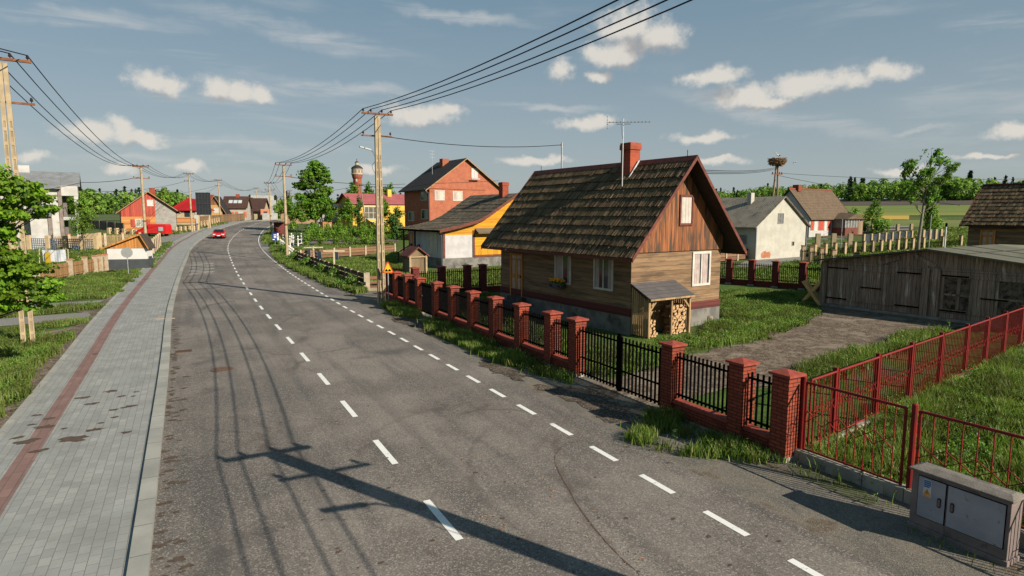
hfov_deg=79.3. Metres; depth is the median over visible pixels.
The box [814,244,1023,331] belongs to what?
timber garage
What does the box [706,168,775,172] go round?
power line
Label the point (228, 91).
sky
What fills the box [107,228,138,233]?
rail fence
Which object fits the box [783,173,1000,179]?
power line
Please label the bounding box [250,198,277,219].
salmon house
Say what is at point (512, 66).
power line
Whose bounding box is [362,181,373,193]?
backdrop tree
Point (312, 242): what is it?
garden mulch
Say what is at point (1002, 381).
grass
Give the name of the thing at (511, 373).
damp soil
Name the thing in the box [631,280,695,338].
woodshed
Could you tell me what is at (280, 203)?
woodland
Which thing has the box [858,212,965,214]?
rapeseed field
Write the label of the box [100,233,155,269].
kiosk
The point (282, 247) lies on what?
verge bush
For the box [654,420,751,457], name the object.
weeds
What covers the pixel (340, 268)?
slat fence
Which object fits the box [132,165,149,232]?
utility pole
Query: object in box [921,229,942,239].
screen fence
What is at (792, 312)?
grass
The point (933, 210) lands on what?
garden shrub
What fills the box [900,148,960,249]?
tall thin tree
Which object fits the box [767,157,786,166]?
stork nest
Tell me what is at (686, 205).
window
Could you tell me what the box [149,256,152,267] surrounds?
door
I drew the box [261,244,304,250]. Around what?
side street
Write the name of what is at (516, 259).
door
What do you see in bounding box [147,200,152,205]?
window
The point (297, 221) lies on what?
tan barn
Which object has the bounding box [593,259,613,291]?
window
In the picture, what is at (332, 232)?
raspberry bush
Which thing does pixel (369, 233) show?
raspberry bush
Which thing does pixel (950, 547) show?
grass
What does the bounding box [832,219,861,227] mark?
porch window
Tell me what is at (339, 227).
raspberry bush
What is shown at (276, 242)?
verge bush
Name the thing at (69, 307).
grass
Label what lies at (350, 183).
power line
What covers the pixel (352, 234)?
raspberry bush
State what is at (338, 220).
shrub
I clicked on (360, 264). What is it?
grass
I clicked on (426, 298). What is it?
iron wicket
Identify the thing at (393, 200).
yellow hall
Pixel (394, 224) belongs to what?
lilac shrub
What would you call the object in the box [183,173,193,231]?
utility pole
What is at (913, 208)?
green field
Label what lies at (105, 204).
woodland
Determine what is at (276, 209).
roadside tree
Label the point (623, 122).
tv aerial
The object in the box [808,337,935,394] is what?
turf soil
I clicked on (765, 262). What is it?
farm lane
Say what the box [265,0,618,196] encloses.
power line
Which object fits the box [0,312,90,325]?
side drive
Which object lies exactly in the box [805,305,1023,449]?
red railing
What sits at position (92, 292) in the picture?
grass
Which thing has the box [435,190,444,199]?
window
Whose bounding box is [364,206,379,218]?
window
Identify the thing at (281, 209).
roadside tree
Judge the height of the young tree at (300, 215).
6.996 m
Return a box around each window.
[135,219,142,226]
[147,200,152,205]
[184,211,189,216]
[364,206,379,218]
[408,212,413,220]
[420,190,426,200]
[421,209,427,218]
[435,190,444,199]
[453,191,462,200]
[471,168,477,177]
[554,255,571,284]
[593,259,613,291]
[679,195,693,225]
[691,251,710,286]
[739,235,746,243]
[778,213,783,223]
[814,220,818,230]
[824,220,827,230]
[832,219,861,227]
[979,230,995,244]
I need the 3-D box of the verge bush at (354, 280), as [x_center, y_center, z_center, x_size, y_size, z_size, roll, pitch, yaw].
[-11.148,-0.376,42.311,2.007,1.336,1.270,5,8,37]
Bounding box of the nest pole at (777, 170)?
[772,165,782,195]
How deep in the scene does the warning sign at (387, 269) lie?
33.85 m
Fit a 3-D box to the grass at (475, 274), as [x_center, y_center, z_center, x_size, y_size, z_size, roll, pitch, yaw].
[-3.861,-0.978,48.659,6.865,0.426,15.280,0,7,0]
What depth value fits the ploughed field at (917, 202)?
468.96 m
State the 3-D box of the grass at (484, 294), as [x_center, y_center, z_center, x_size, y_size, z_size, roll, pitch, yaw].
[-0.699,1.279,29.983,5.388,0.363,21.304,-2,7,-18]
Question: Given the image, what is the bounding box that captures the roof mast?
[560,142,563,167]
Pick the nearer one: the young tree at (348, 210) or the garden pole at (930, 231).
the garden pole at (930, 231)
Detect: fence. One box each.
[8,235,98,250]
[18,232,140,248]
[33,254,108,277]
[85,220,123,231]
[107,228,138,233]
[151,233,160,253]
[174,225,199,231]
[198,217,219,227]
[199,213,251,224]
[279,239,293,254]
[282,233,305,245]
[293,250,365,286]
[294,230,302,244]
[299,244,395,257]
[365,272,381,290]
[381,271,806,462]
[409,263,500,292]
[720,246,748,261]
[720,258,819,290]
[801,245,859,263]
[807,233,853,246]
[813,235,963,255]
[861,230,913,242]
[871,224,913,230]
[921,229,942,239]
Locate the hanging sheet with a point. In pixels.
(58, 255)
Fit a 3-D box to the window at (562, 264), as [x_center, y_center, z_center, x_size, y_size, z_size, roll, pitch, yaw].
[2.404,-0.936,29.236,0.050,1.500,1.242,-4,8,-33]
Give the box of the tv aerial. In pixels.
[607,116,649,185]
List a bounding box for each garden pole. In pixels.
[928,214,931,248]
[944,223,947,247]
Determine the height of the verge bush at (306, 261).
1.455 m
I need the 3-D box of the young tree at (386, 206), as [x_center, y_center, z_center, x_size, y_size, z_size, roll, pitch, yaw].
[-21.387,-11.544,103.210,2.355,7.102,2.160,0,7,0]
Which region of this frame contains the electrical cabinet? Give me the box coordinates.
[907,461,1023,566]
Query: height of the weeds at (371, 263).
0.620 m
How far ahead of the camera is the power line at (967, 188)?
67.68 m
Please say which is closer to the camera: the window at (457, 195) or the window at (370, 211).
the window at (457, 195)
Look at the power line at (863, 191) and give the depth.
77.59 m
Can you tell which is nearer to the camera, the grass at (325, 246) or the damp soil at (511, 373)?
the damp soil at (511, 373)
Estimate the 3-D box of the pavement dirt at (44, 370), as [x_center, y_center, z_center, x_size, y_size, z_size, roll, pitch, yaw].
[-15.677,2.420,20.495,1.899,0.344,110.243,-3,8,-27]
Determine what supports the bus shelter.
on the ground at (894, 366)
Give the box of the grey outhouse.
[318,214,337,225]
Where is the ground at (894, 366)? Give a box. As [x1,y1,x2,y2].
[0,198,1023,504]
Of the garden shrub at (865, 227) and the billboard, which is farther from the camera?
the billboard
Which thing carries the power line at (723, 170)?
attached to the nest pole at (777, 170)
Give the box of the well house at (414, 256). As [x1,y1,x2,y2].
[399,246,429,272]
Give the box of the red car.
[212,229,225,238]
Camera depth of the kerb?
11.97 m
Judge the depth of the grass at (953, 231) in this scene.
102.56 m
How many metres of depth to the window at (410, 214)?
102.19 m
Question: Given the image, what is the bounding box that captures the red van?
[136,224,172,235]
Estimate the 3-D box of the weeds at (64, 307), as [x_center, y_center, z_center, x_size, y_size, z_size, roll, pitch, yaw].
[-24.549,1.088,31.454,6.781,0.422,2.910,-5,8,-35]
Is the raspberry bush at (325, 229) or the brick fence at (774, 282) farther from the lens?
the raspberry bush at (325, 229)
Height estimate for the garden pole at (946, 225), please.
4.285 m
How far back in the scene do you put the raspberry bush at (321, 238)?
87.48 m
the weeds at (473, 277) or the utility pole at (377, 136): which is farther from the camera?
the weeds at (473, 277)
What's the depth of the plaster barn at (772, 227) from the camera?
67.81 m
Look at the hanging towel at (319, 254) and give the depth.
61.55 m
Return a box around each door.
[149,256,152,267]
[409,233,412,245]
[428,232,437,253]
[510,253,522,296]
[826,263,872,307]
[868,266,921,313]
[939,271,996,322]
[992,275,1023,326]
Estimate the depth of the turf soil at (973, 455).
12.88 m
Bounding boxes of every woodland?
[62,186,188,214]
[249,191,400,211]
[715,170,1023,200]
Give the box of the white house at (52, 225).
[0,165,81,248]
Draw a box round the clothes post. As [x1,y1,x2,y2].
[323,250,344,262]
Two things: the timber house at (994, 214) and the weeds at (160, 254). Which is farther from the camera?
the weeds at (160, 254)
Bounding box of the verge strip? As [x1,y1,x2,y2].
[297,261,1023,575]
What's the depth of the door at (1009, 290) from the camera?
27.07 m
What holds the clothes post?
on the ground at (894, 366)
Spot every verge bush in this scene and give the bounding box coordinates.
[268,238,283,245]
[279,242,294,251]
[283,250,297,259]
[298,257,313,265]
[313,263,327,272]
[327,266,342,276]
[338,273,359,285]
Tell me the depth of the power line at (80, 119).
29.66 m
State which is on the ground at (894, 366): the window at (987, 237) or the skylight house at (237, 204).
the skylight house at (237, 204)
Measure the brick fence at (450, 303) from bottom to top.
2.075 m
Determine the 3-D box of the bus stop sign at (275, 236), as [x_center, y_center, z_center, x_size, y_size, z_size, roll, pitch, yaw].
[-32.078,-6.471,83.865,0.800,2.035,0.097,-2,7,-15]
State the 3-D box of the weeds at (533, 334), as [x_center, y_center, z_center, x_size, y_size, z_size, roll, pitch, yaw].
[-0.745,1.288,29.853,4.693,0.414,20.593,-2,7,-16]
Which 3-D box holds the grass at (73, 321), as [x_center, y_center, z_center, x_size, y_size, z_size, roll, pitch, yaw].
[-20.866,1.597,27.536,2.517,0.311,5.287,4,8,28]
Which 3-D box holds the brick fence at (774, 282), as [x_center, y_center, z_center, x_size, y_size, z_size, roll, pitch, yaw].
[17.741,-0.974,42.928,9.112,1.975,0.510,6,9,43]
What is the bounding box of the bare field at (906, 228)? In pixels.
[862,227,961,233]
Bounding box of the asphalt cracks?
[554,440,639,574]
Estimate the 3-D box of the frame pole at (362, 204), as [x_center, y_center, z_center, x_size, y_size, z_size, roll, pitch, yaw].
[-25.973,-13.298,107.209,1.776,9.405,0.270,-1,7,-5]
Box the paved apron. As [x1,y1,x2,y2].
[42,327,72,334]
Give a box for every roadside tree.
[273,203,280,218]
[278,201,283,215]
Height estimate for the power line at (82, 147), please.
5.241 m
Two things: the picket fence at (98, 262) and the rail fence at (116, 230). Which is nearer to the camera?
the picket fence at (98, 262)
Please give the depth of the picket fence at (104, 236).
82.14 m
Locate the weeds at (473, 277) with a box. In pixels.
[430,266,499,284]
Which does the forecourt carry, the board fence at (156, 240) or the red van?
the red van
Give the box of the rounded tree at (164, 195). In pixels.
[157,187,172,206]
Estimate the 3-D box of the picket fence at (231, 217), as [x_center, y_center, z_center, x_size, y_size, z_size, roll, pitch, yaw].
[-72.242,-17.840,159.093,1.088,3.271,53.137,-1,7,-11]
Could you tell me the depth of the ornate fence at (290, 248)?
70.06 m
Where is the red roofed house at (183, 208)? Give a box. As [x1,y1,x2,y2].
[173,198,214,224]
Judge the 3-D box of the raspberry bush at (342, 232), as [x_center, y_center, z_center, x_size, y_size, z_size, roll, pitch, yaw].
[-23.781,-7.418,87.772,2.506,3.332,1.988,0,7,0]
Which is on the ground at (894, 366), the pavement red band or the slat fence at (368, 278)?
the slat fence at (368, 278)
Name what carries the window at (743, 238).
in the plaster barn at (772, 227)
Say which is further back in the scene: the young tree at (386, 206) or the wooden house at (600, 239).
the young tree at (386, 206)
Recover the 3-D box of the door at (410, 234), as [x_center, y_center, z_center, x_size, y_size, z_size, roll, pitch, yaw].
[-10.251,-4.502,62.708,0.070,2.200,0.950,-4,8,-33]
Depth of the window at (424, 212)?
97.82 m
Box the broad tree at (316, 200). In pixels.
[291,159,333,224]
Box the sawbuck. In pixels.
[801,280,820,305]
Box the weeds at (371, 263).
[325,254,422,284]
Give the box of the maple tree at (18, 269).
[0,163,66,317]
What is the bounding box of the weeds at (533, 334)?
[460,290,612,357]
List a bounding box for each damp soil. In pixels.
[392,316,433,335]
[479,360,526,380]
[535,384,642,426]
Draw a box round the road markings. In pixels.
[193,221,822,575]
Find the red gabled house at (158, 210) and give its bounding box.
[115,188,181,230]
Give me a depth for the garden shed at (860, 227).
106.51 m
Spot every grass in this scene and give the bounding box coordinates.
[0,300,111,318]
[0,315,91,335]
[0,328,75,418]
[11,247,106,276]
[11,268,142,302]
[102,233,133,241]
[150,242,174,268]
[172,221,228,234]
[262,228,281,244]
[268,244,369,294]
[291,241,401,256]
[312,255,422,284]
[375,299,425,319]
[412,314,583,385]
[422,267,499,288]
[459,291,631,362]
[586,287,823,375]
[612,402,788,466]
[720,260,820,283]
[787,460,898,509]
[790,324,950,392]
[797,343,1023,525]
[806,234,967,260]
[881,226,968,240]
[892,522,995,573]
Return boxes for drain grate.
[176,349,191,352]
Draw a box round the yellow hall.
[318,189,404,231]
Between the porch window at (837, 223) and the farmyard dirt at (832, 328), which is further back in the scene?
the porch window at (837, 223)
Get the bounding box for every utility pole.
[0,53,34,341]
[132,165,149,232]
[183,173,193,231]
[214,179,221,214]
[264,182,273,232]
[275,163,291,255]
[359,108,392,304]
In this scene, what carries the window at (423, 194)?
in the brick house at (443, 194)
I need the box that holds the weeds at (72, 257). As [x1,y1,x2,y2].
[10,247,106,275]
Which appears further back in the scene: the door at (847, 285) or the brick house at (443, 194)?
the brick house at (443, 194)
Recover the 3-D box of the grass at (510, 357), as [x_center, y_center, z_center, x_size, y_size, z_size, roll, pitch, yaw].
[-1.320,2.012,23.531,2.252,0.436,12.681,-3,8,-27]
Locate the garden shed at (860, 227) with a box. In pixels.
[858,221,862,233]
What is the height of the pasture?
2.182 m
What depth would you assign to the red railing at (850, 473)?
11.14 m
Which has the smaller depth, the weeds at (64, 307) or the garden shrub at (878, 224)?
the weeds at (64, 307)
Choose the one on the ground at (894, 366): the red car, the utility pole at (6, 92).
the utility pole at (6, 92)
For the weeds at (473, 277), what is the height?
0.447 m
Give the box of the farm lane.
[736,257,806,268]
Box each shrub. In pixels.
[289,220,297,236]
[335,216,342,225]
[384,205,408,245]
[851,207,859,213]
[861,199,893,233]
[863,222,868,231]
[919,195,945,234]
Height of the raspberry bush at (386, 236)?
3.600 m
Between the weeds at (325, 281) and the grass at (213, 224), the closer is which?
the weeds at (325, 281)
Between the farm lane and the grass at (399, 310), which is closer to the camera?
the grass at (399, 310)
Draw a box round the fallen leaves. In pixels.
[222,397,646,569]
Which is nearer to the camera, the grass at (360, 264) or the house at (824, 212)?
the grass at (360, 264)
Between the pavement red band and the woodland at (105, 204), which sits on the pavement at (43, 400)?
the pavement red band
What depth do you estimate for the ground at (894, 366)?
24.76 m
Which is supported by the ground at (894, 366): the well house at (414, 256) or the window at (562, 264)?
the well house at (414, 256)
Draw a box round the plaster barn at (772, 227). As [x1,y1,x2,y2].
[720,193,811,259]
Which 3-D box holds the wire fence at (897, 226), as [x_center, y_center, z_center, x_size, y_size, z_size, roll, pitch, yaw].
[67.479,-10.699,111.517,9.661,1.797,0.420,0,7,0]
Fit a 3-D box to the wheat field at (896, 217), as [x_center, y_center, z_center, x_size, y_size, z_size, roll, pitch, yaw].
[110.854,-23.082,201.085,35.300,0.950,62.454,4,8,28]
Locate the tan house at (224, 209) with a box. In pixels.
[210,195,231,214]
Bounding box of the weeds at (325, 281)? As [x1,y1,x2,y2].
[269,244,367,292]
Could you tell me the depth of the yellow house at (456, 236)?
59.35 m
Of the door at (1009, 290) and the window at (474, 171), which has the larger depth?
the window at (474, 171)
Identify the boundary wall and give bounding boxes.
[83,232,101,247]
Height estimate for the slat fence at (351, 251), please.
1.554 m
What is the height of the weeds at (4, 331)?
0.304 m
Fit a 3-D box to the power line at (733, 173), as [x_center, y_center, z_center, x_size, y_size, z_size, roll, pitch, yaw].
[22.071,-11.087,57.786,0.043,4.388,65.929,3,8,27]
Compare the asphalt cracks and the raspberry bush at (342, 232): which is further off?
the raspberry bush at (342, 232)
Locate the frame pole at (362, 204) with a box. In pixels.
[359,184,366,230]
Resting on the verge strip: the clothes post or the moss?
the moss
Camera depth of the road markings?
12.72 m
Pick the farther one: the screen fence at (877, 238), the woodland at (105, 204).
the woodland at (105, 204)
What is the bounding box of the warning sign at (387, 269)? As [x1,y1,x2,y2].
[382,262,392,299]
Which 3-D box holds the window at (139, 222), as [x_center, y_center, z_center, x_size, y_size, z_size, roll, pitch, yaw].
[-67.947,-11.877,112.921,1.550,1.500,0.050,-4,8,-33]
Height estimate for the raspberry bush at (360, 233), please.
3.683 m
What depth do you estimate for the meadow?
140.51 m
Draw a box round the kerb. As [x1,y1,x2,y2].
[126,220,269,575]
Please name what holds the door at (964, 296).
in the timber garage
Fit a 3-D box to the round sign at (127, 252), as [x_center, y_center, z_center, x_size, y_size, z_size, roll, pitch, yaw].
[-31.236,-2.098,50.186,0.840,2.410,0.082,-2,7,-20]
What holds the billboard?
on the ground at (894, 366)
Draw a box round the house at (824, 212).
[783,185,864,236]
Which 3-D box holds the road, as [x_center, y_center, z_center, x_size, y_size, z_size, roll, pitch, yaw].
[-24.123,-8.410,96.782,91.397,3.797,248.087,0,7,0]
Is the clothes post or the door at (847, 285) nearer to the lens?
the door at (847, 285)
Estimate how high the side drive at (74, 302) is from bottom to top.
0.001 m
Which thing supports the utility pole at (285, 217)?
on the ground at (894, 366)
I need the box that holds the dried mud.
[11,325,794,575]
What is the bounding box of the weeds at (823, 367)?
[797,322,951,389]
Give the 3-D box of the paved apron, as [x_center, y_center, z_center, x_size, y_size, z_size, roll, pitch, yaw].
[-18.592,1.807,27.063,2.253,0.001,2.814,3,7,23]
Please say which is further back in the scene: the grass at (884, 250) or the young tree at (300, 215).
the young tree at (300, 215)
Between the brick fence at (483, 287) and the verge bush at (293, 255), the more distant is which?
the verge bush at (293, 255)
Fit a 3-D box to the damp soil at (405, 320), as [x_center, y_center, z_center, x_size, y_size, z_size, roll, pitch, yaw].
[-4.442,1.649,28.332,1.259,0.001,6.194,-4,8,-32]
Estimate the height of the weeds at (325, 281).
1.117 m
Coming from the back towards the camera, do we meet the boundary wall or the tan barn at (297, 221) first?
the tan barn at (297, 221)
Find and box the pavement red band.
[0,220,253,515]
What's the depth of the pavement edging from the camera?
18.96 m
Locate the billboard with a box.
[195,192,210,228]
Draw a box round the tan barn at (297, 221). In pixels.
[278,212,314,223]
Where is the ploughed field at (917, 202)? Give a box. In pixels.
[841,199,973,204]
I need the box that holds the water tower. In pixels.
[351,161,362,191]
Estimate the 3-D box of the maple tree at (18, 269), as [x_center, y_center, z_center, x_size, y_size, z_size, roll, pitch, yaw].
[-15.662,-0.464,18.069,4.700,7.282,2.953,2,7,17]
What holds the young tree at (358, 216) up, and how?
on the ground at (894, 366)
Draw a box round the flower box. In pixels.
[549,277,565,288]
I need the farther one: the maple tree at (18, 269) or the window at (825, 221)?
the window at (825, 221)
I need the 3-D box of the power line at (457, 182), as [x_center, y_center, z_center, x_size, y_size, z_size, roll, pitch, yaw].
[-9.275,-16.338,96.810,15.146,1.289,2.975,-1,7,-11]
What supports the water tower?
on the ground at (894, 366)
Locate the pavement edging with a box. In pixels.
[0,220,249,437]
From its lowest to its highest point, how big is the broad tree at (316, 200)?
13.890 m
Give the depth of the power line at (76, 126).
31.88 m
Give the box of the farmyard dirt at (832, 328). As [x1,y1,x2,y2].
[582,306,971,421]
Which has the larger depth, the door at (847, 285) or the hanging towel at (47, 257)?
the hanging towel at (47, 257)
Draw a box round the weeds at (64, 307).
[2,301,105,317]
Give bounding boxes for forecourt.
[161,230,196,242]
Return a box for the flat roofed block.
[251,195,275,212]
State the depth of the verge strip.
10.68 m
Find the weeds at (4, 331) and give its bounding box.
[0,317,86,335]
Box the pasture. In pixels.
[63,213,119,220]
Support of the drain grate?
on the road
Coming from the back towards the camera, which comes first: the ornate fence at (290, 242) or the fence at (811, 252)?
the ornate fence at (290, 242)
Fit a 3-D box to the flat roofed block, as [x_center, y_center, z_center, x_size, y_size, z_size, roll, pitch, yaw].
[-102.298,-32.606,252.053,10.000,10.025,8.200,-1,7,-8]
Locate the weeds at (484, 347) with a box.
[421,316,568,380]
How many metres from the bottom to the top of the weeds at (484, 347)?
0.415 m
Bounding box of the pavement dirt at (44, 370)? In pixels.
[0,256,154,427]
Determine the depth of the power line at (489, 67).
19.90 m
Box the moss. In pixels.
[789,466,876,504]
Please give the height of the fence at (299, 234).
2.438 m
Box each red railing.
[794,376,1023,547]
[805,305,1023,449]
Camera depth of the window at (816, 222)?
103.50 m
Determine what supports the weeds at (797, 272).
on the turf soil
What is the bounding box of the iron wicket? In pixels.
[421,282,431,314]
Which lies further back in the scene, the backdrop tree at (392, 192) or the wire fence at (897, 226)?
the backdrop tree at (392, 192)
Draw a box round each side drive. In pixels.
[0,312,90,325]
[11,300,102,308]
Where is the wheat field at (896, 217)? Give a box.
[860,215,908,218]
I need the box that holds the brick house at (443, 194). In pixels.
[398,158,498,238]
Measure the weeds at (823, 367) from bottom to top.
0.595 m
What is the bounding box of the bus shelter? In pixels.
[269,221,284,234]
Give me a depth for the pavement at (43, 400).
17.71 m
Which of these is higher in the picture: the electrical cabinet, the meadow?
the meadow
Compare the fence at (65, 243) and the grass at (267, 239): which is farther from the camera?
the grass at (267, 239)
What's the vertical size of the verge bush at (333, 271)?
1.430 m
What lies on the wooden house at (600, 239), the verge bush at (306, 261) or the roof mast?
the roof mast
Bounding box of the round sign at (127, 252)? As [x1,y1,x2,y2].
[121,247,132,273]
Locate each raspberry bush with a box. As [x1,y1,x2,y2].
[302,225,315,244]
[309,223,317,240]
[313,224,327,244]
[322,222,330,240]
[327,223,341,243]
[335,222,343,236]
[337,226,352,244]
[345,223,351,237]
[346,222,358,243]
[354,222,369,244]
[364,224,375,243]
[373,227,388,243]
[384,222,391,241]
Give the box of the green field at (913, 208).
[845,205,970,212]
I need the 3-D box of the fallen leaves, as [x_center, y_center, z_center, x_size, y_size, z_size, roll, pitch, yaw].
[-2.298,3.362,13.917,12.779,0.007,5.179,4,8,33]
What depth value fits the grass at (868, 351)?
21.32 m
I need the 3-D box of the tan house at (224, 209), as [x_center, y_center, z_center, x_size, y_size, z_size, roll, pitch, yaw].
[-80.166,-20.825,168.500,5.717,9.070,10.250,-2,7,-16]
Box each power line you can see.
[0,48,266,192]
[0,51,264,192]
[2,65,263,192]
[3,79,261,192]
[44,177,138,189]
[93,180,187,191]
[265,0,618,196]
[270,0,638,196]
[272,0,667,192]
[275,0,691,196]
[292,177,399,184]
[381,135,556,146]
[404,181,488,187]
[706,167,775,170]
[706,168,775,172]
[707,169,774,173]
[778,175,954,204]
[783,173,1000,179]
[906,182,1022,193]
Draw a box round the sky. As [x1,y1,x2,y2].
[0,0,1023,212]
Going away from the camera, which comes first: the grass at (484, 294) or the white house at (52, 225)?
the grass at (484, 294)
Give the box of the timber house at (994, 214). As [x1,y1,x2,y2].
[959,183,1023,245]
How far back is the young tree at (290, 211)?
102.69 m
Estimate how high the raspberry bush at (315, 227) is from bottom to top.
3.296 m
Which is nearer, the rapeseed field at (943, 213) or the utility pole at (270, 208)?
the utility pole at (270, 208)
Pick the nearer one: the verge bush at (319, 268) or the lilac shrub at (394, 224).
the verge bush at (319, 268)
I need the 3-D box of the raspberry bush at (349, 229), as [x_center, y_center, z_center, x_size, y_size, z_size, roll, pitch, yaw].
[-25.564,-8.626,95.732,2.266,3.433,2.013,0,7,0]
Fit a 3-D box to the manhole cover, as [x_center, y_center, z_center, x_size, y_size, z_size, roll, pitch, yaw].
[-9.393,2.638,20.030,0.680,0.020,0.680,0,7,0]
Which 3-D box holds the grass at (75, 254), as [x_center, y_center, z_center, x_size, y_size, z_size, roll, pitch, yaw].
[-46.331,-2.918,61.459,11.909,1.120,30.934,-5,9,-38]
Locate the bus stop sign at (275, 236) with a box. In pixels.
[272,233,278,239]
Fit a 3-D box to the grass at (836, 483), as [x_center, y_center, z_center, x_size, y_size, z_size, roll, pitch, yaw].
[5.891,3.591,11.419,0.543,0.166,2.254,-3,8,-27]
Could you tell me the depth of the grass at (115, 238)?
99.03 m
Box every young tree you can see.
[66,191,98,250]
[286,198,298,237]
[294,198,308,235]
[320,202,337,225]
[337,196,356,222]
[351,195,365,236]
[379,197,390,221]
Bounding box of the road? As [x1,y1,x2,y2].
[149,220,897,575]
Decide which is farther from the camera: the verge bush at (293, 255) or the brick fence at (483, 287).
the verge bush at (293, 255)
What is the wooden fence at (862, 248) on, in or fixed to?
on the ground at (894, 366)
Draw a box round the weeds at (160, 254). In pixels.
[151,241,171,267]
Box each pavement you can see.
[0,220,252,479]
[0,220,256,575]
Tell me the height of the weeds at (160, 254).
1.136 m
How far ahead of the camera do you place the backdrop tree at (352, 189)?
162.86 m
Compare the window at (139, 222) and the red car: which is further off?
the window at (139, 222)
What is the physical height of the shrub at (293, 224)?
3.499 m
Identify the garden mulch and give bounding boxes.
[291,237,398,244]
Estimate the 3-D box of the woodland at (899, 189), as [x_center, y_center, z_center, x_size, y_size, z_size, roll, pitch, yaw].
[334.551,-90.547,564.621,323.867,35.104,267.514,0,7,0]
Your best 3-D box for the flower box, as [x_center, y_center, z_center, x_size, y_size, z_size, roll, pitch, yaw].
[2.139,-0.245,29.330,0.383,0.506,1.088,-4,8,-33]
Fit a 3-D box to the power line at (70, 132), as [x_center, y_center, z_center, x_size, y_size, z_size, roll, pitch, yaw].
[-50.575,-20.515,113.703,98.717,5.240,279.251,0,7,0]
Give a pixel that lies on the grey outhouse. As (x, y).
(322, 219)
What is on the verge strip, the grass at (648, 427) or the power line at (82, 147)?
the grass at (648, 427)
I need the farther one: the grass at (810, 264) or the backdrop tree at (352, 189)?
the backdrop tree at (352, 189)
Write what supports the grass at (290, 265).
on the turf soil
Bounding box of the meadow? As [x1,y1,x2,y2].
[863,220,967,226]
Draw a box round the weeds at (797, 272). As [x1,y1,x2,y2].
[720,259,820,282]
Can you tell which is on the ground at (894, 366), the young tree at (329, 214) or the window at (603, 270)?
the young tree at (329, 214)
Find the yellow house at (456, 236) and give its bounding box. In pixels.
[398,182,517,268]
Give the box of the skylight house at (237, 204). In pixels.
[223,194,252,219]
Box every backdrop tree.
[346,182,358,192]
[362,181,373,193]
[383,182,395,193]
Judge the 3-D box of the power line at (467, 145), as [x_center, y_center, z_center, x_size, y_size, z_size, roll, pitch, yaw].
[-2.059,-8.554,36.379,11.924,0.433,0.038,-4,8,-28]
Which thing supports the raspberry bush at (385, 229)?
on the ground at (894, 366)
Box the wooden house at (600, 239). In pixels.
[481,142,746,335]
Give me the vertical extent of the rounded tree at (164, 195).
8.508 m
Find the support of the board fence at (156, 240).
on the ground at (894, 366)
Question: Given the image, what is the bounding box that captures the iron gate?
[580,326,660,404]
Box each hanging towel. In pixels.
[45,252,50,262]
[317,251,321,259]
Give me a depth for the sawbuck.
34.42 m
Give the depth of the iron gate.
17.30 m
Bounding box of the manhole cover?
[211,366,233,371]
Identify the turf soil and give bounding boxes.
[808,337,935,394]
[945,438,985,471]
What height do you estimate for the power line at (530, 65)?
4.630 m
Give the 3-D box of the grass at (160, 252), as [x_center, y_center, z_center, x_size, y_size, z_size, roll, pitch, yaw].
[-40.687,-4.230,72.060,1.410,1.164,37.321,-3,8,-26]
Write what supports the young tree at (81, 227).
on the ground at (894, 366)
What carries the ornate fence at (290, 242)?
on the ground at (894, 366)
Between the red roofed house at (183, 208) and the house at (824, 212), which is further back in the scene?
the red roofed house at (183, 208)
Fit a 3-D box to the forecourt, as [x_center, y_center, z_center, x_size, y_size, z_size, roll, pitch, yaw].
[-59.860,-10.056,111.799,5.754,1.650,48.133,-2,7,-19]
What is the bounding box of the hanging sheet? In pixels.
[42,250,65,261]
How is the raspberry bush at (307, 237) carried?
on the ground at (894, 366)
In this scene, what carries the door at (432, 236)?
in the yellow house at (456, 236)
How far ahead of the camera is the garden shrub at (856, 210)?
187.84 m
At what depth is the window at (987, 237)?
43.84 m
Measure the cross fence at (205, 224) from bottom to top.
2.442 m

